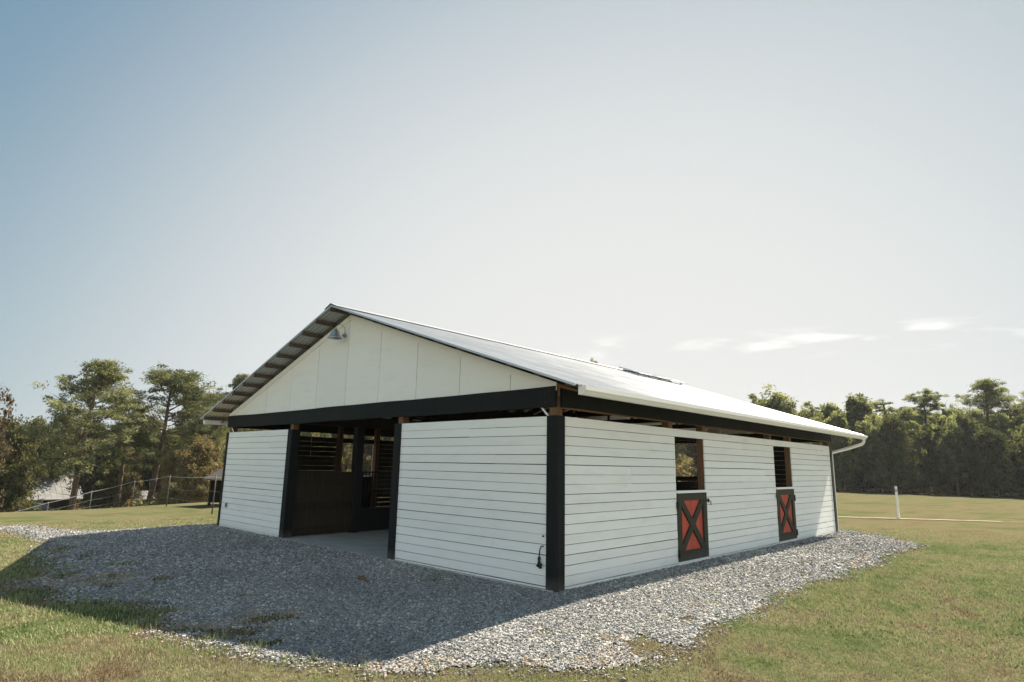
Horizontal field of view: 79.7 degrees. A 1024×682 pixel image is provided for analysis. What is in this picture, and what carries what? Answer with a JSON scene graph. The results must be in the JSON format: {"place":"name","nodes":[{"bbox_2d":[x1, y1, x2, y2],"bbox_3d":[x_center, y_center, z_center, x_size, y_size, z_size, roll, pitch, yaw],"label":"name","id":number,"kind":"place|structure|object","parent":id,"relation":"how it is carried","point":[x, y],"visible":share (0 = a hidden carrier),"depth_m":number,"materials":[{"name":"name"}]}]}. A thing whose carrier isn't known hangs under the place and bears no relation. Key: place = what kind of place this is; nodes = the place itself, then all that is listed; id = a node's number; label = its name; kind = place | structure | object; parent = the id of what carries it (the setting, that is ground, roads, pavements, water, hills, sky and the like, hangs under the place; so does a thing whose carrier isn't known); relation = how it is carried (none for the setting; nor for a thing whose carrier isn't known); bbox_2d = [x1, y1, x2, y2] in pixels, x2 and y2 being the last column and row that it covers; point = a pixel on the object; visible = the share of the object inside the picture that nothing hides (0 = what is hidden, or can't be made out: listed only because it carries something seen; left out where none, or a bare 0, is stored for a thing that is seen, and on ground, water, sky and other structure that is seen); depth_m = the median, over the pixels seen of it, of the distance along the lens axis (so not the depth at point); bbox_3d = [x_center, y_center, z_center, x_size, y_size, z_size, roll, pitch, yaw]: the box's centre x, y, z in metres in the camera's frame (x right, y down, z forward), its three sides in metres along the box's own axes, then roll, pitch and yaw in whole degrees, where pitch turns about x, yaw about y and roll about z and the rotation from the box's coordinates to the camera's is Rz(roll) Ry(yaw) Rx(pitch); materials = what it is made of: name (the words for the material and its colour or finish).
{"place":"outdoors","nodes":[
{"label":"outdoors","id":0,"kind":"place"},
{"bbox_2d":[0,491,1023,681],"bbox_3d":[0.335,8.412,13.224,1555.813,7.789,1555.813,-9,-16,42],"label":"ground","id":1,"kind":"structure","parent":0,"point":[919,511],"depth_m":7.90,"materials":[{"name":"green plant"}]},
{"bbox_2d":[0,384,17,506],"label":"autumn tree","id":2,"kind":"object","parent":1,"relation":"on","point":[7,450],"visible":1,"depth_m":47.36,"materials":[{"name":"brown plant"}]},
{"bbox_2d":[6,414,38,430],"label":"oak tree","id":3,"kind":"object","parent":1,"relation":"on","point":[22,421],"visible":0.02,"depth_m":81.60,"materials":[{"name":"green plant"}]},
{"bbox_2d":[0,418,49,511],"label":"oak tree","id":4,"kind":"object","parent":1,"relation":"on","point":[17,479],"visible":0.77,"depth_m":54.62,"materials":[{"name":"green plant"}]},
{"bbox_2d":[12,415,55,431],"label":"oak tree","id":5,"kind":"object","parent":1,"relation":"on","point":[40,416],"visible":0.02,"depth_m":82.01,"materials":[{"name":"green plant"}]},
{"bbox_2d":[18,501,51,510],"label":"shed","id":6,"kind":"structure","parent":1,"relation":"on","point":[44,506],"depth_m":65.75,"materials":[{"name":"grey wood"}]},
{"bbox_2d":[26,414,74,484],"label":"oak tree","id":7,"kind":"object","parent":1,"relation":"on","point":[38,453],"visible":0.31,"depth_m":71.41,"materials":[{"name":"green plant"}]},
{"bbox_2d":[24,469,82,510],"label":"house","id":8,"kind":"structure","parent":1,"relation":"on","point":[47,488],"depth_m":70.39,"materials":[{"name":"white wood"}]},
{"bbox_2d":[55,407,87,454],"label":"pine tree","id":9,"kind":"object","parent":1,"relation":"on","point":[62,427],"visible":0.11,"depth_m":77.11,"materials":[{"name":"green plant"}]},
{"bbox_2d":[54,422,89,507],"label":"oak tree","id":10,"kind":"object","parent":1,"relation":"on","point":[78,436],"visible":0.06,"depth_m":78.45,"materials":[{"name":"green plant"}]},
{"bbox_2d":[10,358,156,509],"bbox_3d":[-36.805,8.851,52.576,9.656,15.277,9.915,-2,-12,13],"label":"pine tree","id":11,"kind":"object","parent":1,"relation":"on","point":[108,375],"visible":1,"depth_m":52.89,"materials":[{"name":"green plant"}]},
{"bbox_2d":[65,438,102,509],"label":"pine tree","id":12,"kind":"object","parent":1,"relation":"on","point":[90,448],"visible":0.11,"depth_m":69.59,"materials":[{"name":"green plant"}]},
{"bbox_2d":[23,498,155,511],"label":"undergrowth","id":13,"kind":"object","parent":1,"relation":"on","point":[100,507],"depth_m":54.55,"materials":[{"name":"green plant"}]},
{"bbox_2d":[64,441,136,508],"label":"oak tree","id":14,"kind":"object","parent":1,"relation":"on","point":[106,471],"visible":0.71,"depth_m":67.78,"materials":[{"name":"green plant"}]},
{"bbox_2d":[71,422,130,480],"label":"pine tree","id":15,"kind":"object","parent":1,"relation":"on","point":[95,436],"visible":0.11,"depth_m":80.37,"materials":[{"name":"green plant"}]},
{"bbox_2d":[16,475,220,513],"bbox_3d":[-27.468,10.617,36.517,51.986,6.432,3.774,-8,-15,38],"label":"wire fence","id":16,"kind":"object","parent":1,"relation":"on","point":[133,493],"visible":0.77,"depth_m":32.34,"materials":[{"name":"grey metal"}]},
{"bbox_2d":[98,397,157,507],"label":"pine tree","id":17,"kind":"object","parent":1,"relation":"on","point":[113,456],"visible":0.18,"depth_m":66.14,"materials":[{"name":"green plant"}]},
{"bbox_2d":[109,447,148,506],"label":"oak tree","id":18,"kind":"object","parent":1,"relation":"on","point":[139,485],"visible":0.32,"depth_m":71.16,"materials":[{"name":"green plant"}]},
{"bbox_2d":[119,423,143,458],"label":"oak tree","id":19,"kind":"object","parent":1,"relation":"on","point":[134,447],"visible":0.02,"depth_m":87.57,"materials":[{"name":"green plant"}]},
{"bbox_2d":[135,491,154,505],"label":"shed","id":20,"kind":"structure","parent":1,"relation":"on","point":[145,495],"depth_m":79.06,"materials":[{"name":"white wood"}]},
{"bbox_2d":[136,432,161,490],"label":"oak tree","id":21,"kind":"object","parent":1,"relation":"on","point":[144,471],"visible":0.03,"depth_m":86.57,"materials":[{"name":"green plant"}]},
{"bbox_2d":[78,449,220,505],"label":"undergrowth","id":22,"kind":"object","parent":1,"relation":"on","point":[142,475],"depth_m":85.93,"materials":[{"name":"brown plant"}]},
{"bbox_2d":[144,413,169,442],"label":"oak tree","id":23,"kind":"object","parent":1,"relation":"on","point":[157,418],"visible":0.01,"depth_m":93.12,"materials":[{"name":"green plant"}]},
{"bbox_2d":[137,417,189,502],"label":"oak tree","id":24,"kind":"object","parent":1,"relation":"on","point":[149,474],"visible":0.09,"depth_m":74.22,"materials":[{"name":"green plant"}]},
{"bbox_2d":[110,361,222,505],"bbox_3d":[-34.008,10.070,60.200,10.045,16.201,11.457,-1,-11,30],"label":"pine tree","id":25,"kind":"object","parent":1,"relation":"on","point":[175,383],"visible":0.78,"depth_m":59.45,"materials":[{"name":"green plant"}]},
{"bbox_2d":[143,442,213,505],"bbox_3d":[-28.883,12.375,53.314,5.327,7.020,6.063,1,-11,2],"label":"autumn tree","id":26,"kind":"object","parent":1,"relation":"on","point":[170,462],"visible":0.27,"depth_m":52.51,"materials":[{"name":"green plant"}]},
{"bbox_2d":[160,433,225,504],"bbox_3d":[-25.007,10.643,48.989,5.267,6.543,5.450,11,-15,-39],"label":"oak tree","id":27,"kind":"object","parent":1,"relation":"on","point":[197,457],"visible":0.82,"depth_m":48.22,"materials":[{"name":"green plant"}]},
{"bbox_2d":[166,386,226,456],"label":"pine tree","id":28,"kind":"object","parent":1,"relation":"on","point":[199,407],"visible":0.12,"depth_m":67.58,"materials":[{"name":"green plant"}]},
{"bbox_2d":[170,402,229,470],"bbox_3d":[-26.797,10.629,54.952,5.781,10.825,5.932,-5,-13,26],"label":"pine tree","id":29,"kind":"object","parent":1,"relation":"on","point":[207,429],"visible":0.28,"depth_m":54.25,"materials":[{"name":"green plant"}]},
{"bbox_2d":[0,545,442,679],"bbox_3d":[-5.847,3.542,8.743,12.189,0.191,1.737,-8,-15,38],"label":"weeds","id":30,"kind":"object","parent":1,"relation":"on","point":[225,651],"visible":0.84,"depth_m":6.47,"materials":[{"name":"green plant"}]},
{"bbox_2d":[203,459,255,504],"bbox_3d":[-11.609,6.412,27.542,3.100,2.300,3.240,-9,-16,42],"label":"shelter","id":31,"kind":"object","parent":1,"relation":"on","point":[211,477],"visible":0.18,"depth_m":27.45,"materials":[{"name":"brown wood"}]},
{"bbox_2d":[216,372,250,444],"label":"pine tree","id":32,"kind":"object","parent":1,"relation":"on","point":[237,381],"visible":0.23,"depth_m":76.72,"materials":[{"name":"green plant"}]},
{"bbox_2d":[239,429,268,431],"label":"oak tree","id":33,"kind":"object","parent":1,"relation":"on","point":[248,430],"visible":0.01,"depth_m":63.00,"materials":[{"name":"green plant"}]},
{"bbox_2d":[298,432,342,470],"bbox_3d":[-17.640,10.491,54.127,5.887,8.759,5.714,-3,-12,18],"label":"oak tree","id":34,"kind":"object","parent":1,"relation":"on","point":[313,434],"visible":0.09,"depth_m":53.56,"materials":[{"name":"green plant"}]},
{"bbox_2d":[329,434,367,471],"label":"oak tree","id":35,"kind":"object","parent":1,"relation":"on","point":[346,465],"visible":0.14,"depth_m":56.60,"materials":[{"name":"green plant"}]},
{"bbox_2d":[352,436,379,488],"bbox_3d":[-15.607,12.344,62.992,6.836,10.447,6.633,11,-15,-41],"label":"oak tree","id":36,"kind":"object","parent":1,"relation":"on","point":[366,445],"visible":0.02,"depth_m":62.15,"materials":[{"name":"green plant"}]},
{"bbox_2d":[362,436,408,488],"bbox_3d":[-12.658,11.792,61.632,5.909,10.044,6.752,10,-14,-37],"label":"autumn tree","id":37,"kind":"object","parent":1,"relation":"on","point":[368,457],"visible":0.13,"depth_m":60.83,"materials":[{"name":"green plant"}]},
{"bbox_2d":[12,527,916,671],"bbox_3d":[-1.331,5.210,16.698,18.880,0.221,19.040,-9,-16,42],"label":"gravel pad","id":38,"kind":"object","parent":1,"relation":"on","point":[505,644],"visible":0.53,"depth_m":7.16,"materials":[{"name":"grey gravel"}]},
{"bbox_2d":[357,575,366,581],"bbox_3d":[-2.291,3.626,9.372,0.087,0.087,0.314,8,-13,-29],"label":"bark piece","id":39,"kind":"object","parent":38,"relation":"on","point":[363,578],"visible":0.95,"depth_m":9.32,"materials":[{"name":"brown wood"}]},
{"bbox_2d":[60,528,864,652],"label":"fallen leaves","id":40,"kind":"object","parent":38,"relation":"on","point":[396,575],"visible":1,"depth_m":9.46,"materials":[{"name":"brown plant"}]},
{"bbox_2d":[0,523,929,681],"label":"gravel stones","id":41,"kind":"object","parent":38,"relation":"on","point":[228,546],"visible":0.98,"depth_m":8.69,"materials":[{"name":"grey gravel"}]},
{"bbox_2d":[200,303,867,592],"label":"horse barn","id":42,"kind":"structure","parent":38,"relation":"on","point":[504,459],"depth_m":11.55,"materials":[{"name":"white paint"}]},
{"bbox_2d":[327,324,345,339],"bbox_3d":[-3.738,-0.213,13.122,0.315,0.328,0.391,-9,-16,42],"label":"barn lamp","id":43,"kind":"object","parent":42,"relation":"attached to","point":[335,334],"visible":1,"depth_m":13.07,"materials":[{"name":"grey metal"}]},
{"bbox_2d":[342,475,371,507],"bbox_3d":[-4.913,4.873,19.146,0.108,1.340,1.314,-9,-16,42],"label":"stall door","id":44,"kind":"structure","parent":42,"relation":"in","point":[365,478],"depth_m":19.42,"materials":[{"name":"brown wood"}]},
{"bbox_2d":[536,535,543,568],"bbox_3d":[0.393,2.990,8.710,0.094,0.449,0.082,-9,-16,42],"label":"water tap","id":45,"kind":"object","parent":42,"relation":"attached to","point":[539,565],"visible":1,"depth_m":8.66,"materials":[{"name":"black metal"}]},
{"bbox_2d":[619,366,686,384],"bbox_3d":[4.827,1.194,20.809,0.767,0.334,3.178,-9,-16,42],"label":"solar panel","id":46,"kind":"object","parent":42,"relation":"on","point":[649,375],"visible":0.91,"depth_m":20.43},
{"bbox_2d":[675,490,710,564],"bbox_3d":[3.414,3.486,11.507,0.108,1.340,1.315,-9,-16,42],"label":"stall door","id":47,"kind":"structure","parent":42,"relation":"in","point":[692,518],"depth_m":11.47,"materials":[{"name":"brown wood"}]},
{"bbox_2d":[775,487,797,543],"bbox_3d":[6.664,4.239,14.913,0.093,1.340,1.310,-9,-15,41],"label":"stall door","id":48,"kind":"structure","parent":42,"relation":"in","point":[788,531],"depth_m":14.95,"materials":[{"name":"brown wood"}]},
{"bbox_2d":[673,443,697,475],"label":"oak tree","id":49,"kind":"object","parent":1,"relation":"on","point":[684,449],"visible":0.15,"depth_m":86.97,"materials":[{"name":"green plant"}]},
{"bbox_2d":[674,453,696,475],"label":"undergrowth","id":50,"kind":"object","parent":1,"relation":"on","point":[685,464],"visible":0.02,"depth_m":70.15,"materials":[{"name":"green plant"}]},
{"bbox_2d":[747,393,763,403],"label":"pine tree","id":51,"kind":"object","parent":1,"relation":"on","point":[753,397],"visible":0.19,"depth_m":91.44,"materials":[{"name":"green plant"}]},
{"bbox_2d":[752,383,806,417],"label":"broadleaf tree","id":52,"kind":"object","parent":1,"relation":"on","point":[778,401],"visible":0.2,"depth_m":86.98,"materials":[{"name":"green plant"}]},
{"bbox_2d":[800,404,816,418],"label":"broadleaf tree","id":53,"kind":"object","parent":1,"relation":"on","point":[804,409],"visible":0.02,"depth_m":91.36,"materials":[{"name":"green plant"}]},
{"bbox_2d":[803,401,821,422],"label":"pine tree","id":54,"kind":"object","parent":1,"relation":"on","point":[807,404],"visible":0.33,"depth_m":88.72,"materials":[{"name":"green plant"}]},
{"bbox_2d":[806,417,823,445],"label":"pine tree","id":55,"kind":"object","parent":1,"relation":"on","point":[815,419],"visible":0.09,"depth_m":80.40,"materials":[{"name":"green plant"}]},
{"bbox_2d":[813,408,841,444],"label":"conifer tree","id":56,"kind":"object","parent":1,"relation":"on","point":[816,415],"visible":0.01,"depth_m":89.80,"materials":[{"name":"green plant"}]},
{"bbox_2d":[820,415,845,485],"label":"conifer tree","id":57,"kind":"object","parent":1,"relation":"on","point":[829,421],"visible":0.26,"depth_m":76.28,"materials":[{"name":"green plant"}]},
{"bbox_2d":[819,402,850,490],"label":"conifer tree","id":58,"kind":"object","parent":1,"relation":"on","point":[827,410],"visible":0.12,"depth_m":83.61,"materials":[{"name":"green plant"}]},
{"bbox_2d":[830,410,858,491],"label":"conifer tree","id":59,"kind":"object","parent":1,"relation":"on","point":[841,473],"visible":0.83,"depth_m":75.24,"materials":[{"name":"green plant"}]},
{"bbox_2d":[848,417,874,491],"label":"conifer tree","id":60,"kind":"object","parent":1,"relation":"on","point":[860,484],"visible":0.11,"depth_m":78.21,"materials":[{"name":"green plant"}]},
{"bbox_2d":[844,392,887,491],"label":"conifer tree","id":61,"kind":"object","parent":1,"relation":"on","point":[858,408],"visible":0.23,"depth_m":80.81,"materials":[{"name":"green plant"}]},
{"bbox_2d":[848,414,885,492],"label":"broadleaf tree","id":62,"kind":"object","parent":1,"relation":"on","point":[863,428],"visible":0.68,"depth_m":75.18,"materials":[{"name":"green plant"}]},
{"bbox_2d":[865,398,897,424],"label":"pine tree","id":63,"kind":"object","parent":1,"relation":"on","point":[882,403],"visible":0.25,"depth_m":84.70,"materials":[{"name":"green plant"}]},
{"bbox_2d":[864,424,905,492],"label":"conifer tree","id":64,"kind":"object","parent":1,"relation":"on","point":[877,450],"visible":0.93,"depth_m":72.93,"materials":[{"name":"green plant"}]},
{"bbox_2d":[876,406,926,493],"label":"oak tree","id":65,"kind":"object","parent":1,"relation":"on","point":[901,456],"visible":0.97,"depth_m":71.75,"materials":[{"name":"green plant"}]},
{"bbox_2d":[884,407,918,489],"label":"broadleaf tree","id":66,"kind":"object","parent":1,"relation":"on","point":[905,414],"visible":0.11,"depth_m":80.85,"materials":[{"name":"green plant"}]},
{"bbox_2d":[896,406,931,425],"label":"pine tree","id":67,"kind":"object","parent":1,"relation":"on","point":[913,408],"visible":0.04,"depth_m":85.52,"materials":[{"name":"green plant"}]},
{"bbox_2d":[838,516,1004,521],"bbox_3d":[20.196,7.167,24.293,33.744,0.245,0.470,1,-11,2],"label":"sand strip","id":68,"kind":"object","parent":1,"relation":"on","point":[929,519],"visible":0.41,"depth_m":24.45,"materials":[{"name":"beige sand"}]},
{"bbox_2d":[904,420,939,493],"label":"conifer tree","id":69,"kind":"object","parent":1,"relation":"on","point":[924,469],"visible":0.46,"depth_m":73.23,"materials":[{"name":"green plant"}]},
{"bbox_2d":[914,425,932,493],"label":"pine tree","id":70,"kind":"object","parent":1,"relation":"on","point":[923,434],"visible":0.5,"depth_m":74.18,"materials":[{"name":"green plant"}]},
{"bbox_2d":[901,388,949,493],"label":"pine tree","id":71,"kind":"object","parent":1,"relation":"on","point":[923,400],"visible":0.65,"depth_m":79.12,"materials":[{"name":"green plant"}]},
{"bbox_2d":[836,486,1022,517],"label":"paddock fence","id":72,"kind":"object","parent":1,"relation":"on","point":[897,503],"visible":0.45,"depth_m":24.57,"materials":[{"name":"white plastic"}]},
{"bbox_2d":[838,484,1023,496],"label":"undergrowth","id":73,"kind":"object","parent":1,"relation":"on","point":[945,488],"visible":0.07,"depth_m":77.98,"materials":[{"name":"green plant"}]},
{"bbox_2d":[923,411,940,424],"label":"pine tree","id":74,"kind":"object","parent":1,"relation":"on","point":[930,418],"visible":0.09,"depth_m":86.83,"materials":[{"name":"green plant"}]},
{"bbox_2d":[925,415,952,494],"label":"broadleaf tree","id":75,"kind":"object","parent":1,"relation":"on","point":[934,430],"visible":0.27,"depth_m":72.96,"materials":[{"name":"green plant"}]},
{"bbox_2d":[923,427,954,494],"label":"conifer tree","id":76,"kind":"object","parent":1,"relation":"on","point":[939,486],"visible":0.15,"depth_m":74.10,"materials":[{"name":"green plant"}]},
{"bbox_2d":[933,415,975,495],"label":"broadleaf tree","id":77,"kind":"object","parent":1,"relation":"on","point":[953,449],"visible":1,"depth_m":69.75,"materials":[{"name":"green plant"}]},
{"bbox_2d":[940,405,978,494],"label":"conifer tree","id":78,"kind":"object","parent":1,"relation":"on","point":[963,486],"visible":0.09,"depth_m":75.41,"materials":[{"name":"green plant"}]},
{"bbox_2d":[943,409,984,495],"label":"broadleaf tree","id":79,"kind":"object","parent":1,"relation":"on","point":[965,423],"visible":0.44,"depth_m":70.71,"materials":[{"name":"green plant"}]},
{"bbox_2d":[966,408,996,496],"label":"conifer tree","id":80,"kind":"object","parent":1,"relation":"on","point":[977,414],"visible":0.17,"depth_m":71.98,"materials":[{"name":"green plant"}]},
{"bbox_2d":[947,378,1023,495],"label":"pine tree","id":81,"kind":"object","parent":1,"relation":"on","point":[989,395],"visible":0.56,"depth_m":76.36,"materials":[{"name":"green plant"}]},
{"bbox_2d":[969,420,1023,497],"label":"oak tree","id":82,"kind":"object","parent":1,"relation":"on","point":[996,460],"visible":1,"depth_m":66.51,"materials":[{"name":"green plant"}]},
{"bbox_2d":[989,412,1021,496],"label":"conifer tree","id":83,"kind":"object","parent":1,"relation":"on","point":[1001,423],"visible":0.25,"depth_m":71.79,"materials":[{"name":"green plant"}]},
{"bbox_2d":[992,398,1023,431],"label":"broadleaf tree","id":84,"kind":"object","parent":1,"relation":"on","point":[1016,419],"visible":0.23,"depth_m":72.24,"materials":[{"name":"green plant"}]},
{"bbox_2d":[1002,426,1023,497],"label":"conifer tree","id":85,"kind":"object","parent":1,"relation":"on","point":[1009,432],"visible":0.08,"depth_m":69.36,"materials":[{"name":"green plant"}]},
{"bbox_2d":[1008,424,1023,486],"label":"broadleaf tree","id":86,"kind":"object","parent":1,"relation":"on","point":[1020,478],"visible":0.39,"depth_m":67.50,"materials":[{"name":"green plant"}]},
{"bbox_2d":[1015,413,1023,494],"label":"conifer tree","id":87,"kind":"object","parent":1,"relation":"on","point":[1021,450],"visible":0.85,"depth_m":66.08,"materials":[{"name":"green plant"}]},
{"bbox_2d":[0,0,1023,431],"label":"sky","id":88,"kind":"structure","parent":0,"point":[819,202],"materials":[{"name":"blue"}]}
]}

